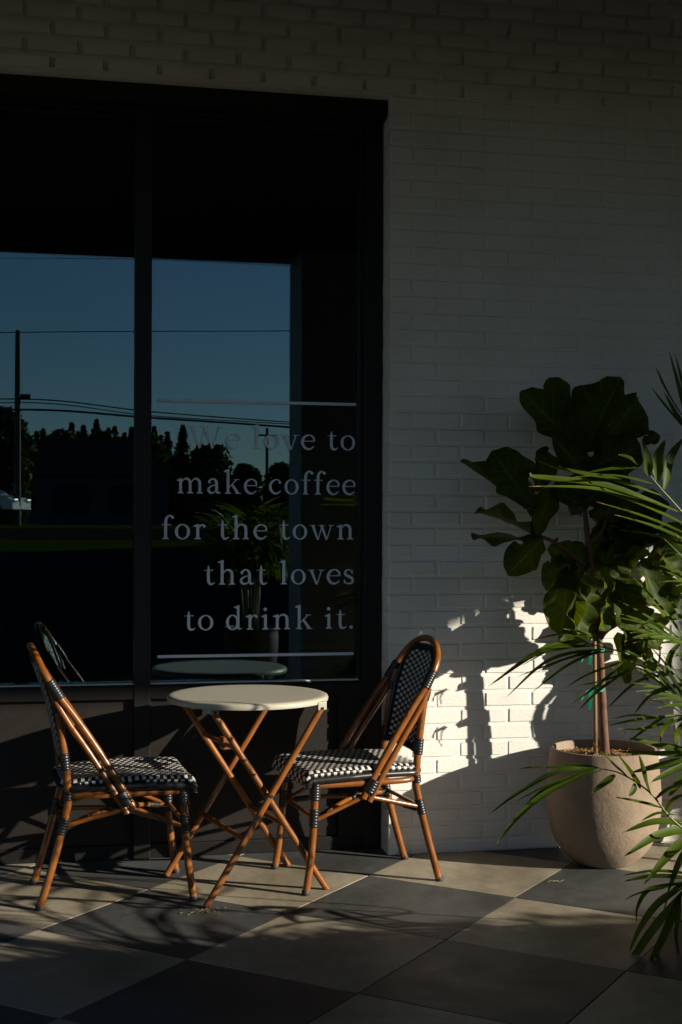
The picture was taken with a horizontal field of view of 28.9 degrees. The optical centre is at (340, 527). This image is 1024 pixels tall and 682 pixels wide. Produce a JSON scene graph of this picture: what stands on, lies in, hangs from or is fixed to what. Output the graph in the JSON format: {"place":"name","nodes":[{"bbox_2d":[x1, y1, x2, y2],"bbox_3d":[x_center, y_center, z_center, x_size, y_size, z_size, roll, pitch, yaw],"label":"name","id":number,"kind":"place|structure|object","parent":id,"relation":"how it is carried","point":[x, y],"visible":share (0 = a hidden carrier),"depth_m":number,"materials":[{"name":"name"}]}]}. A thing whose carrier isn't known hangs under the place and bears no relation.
{"place":"outdoors","nodes":[
{"label":"outdoors","id":0,"kind":"place"},
{"bbox_2d":[0,842,681,1023],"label":"pavement","id":1,"kind":"structure","parent":0,"point":[380,935],"depth_m":4.18,"materials":[{"name":"grey tile"}]},
{"bbox_2d":[27,642,197,910],"bbox_3d":[-0.835,0.861,4.769,0.582,0.903,0.457,0,0,-16],"label":"bistro chair","id":2,"kind":"object","parent":1,"relation":"on","point":[128,778],"visible":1,"depth_m":4.61,"materials":[{"name":"brown wood"}]},
{"bbox_2d":[164,685,329,908],"bbox_3d":[-0.345,0.966,4.879,0.594,0.708,0.594,0,0,-24],"label":"bistro table","id":3,"kind":"object","parent":1,"relation":"on","point":[214,700],"visible":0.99,"depth_m":4.76,"materials":[{"name":"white wood"}]},
{"bbox_2d":[0,0,681,864],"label":"cafe building","id":4,"kind":"structure","parent":1,"relation":"on","point":[304,304],"depth_m":5.44,"materials":[{"name":"brick"}]},
{"bbox_2d":[0,74,386,864],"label":"window frame","id":5,"kind":"structure","parent":4,"relation":"in","point":[135,719],"depth_m":5.30,"materials":[{"name":"black metal"}]},
{"bbox_2d":[271,634,442,895],"bbox_3d":[0.071,0.865,5.005,0.582,0.903,0.457,0,0,-20],"label":"bistro chair","id":6,"kind":"object","parent":1,"relation":"on","point":[408,679],"visible":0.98,"depth_m":4.92,"materials":[{"name":"brown wood"}]},
{"bbox_2d":[460,376,681,868],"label":"potted fig","id":7,"kind":"object","parent":1,"relation":"on","point":[588,827],"visible":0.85,"depth_m":5.12,"materials":[{"name":"plant"}]},
{"bbox_2d":[489,352,681,958],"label":"potted palm","id":8,"kind":"object","parent":1,"relation":"on","point":[670,913],"visible":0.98,"depth_m":3.99,"materials":[{"name":"green plant"}]}
]}

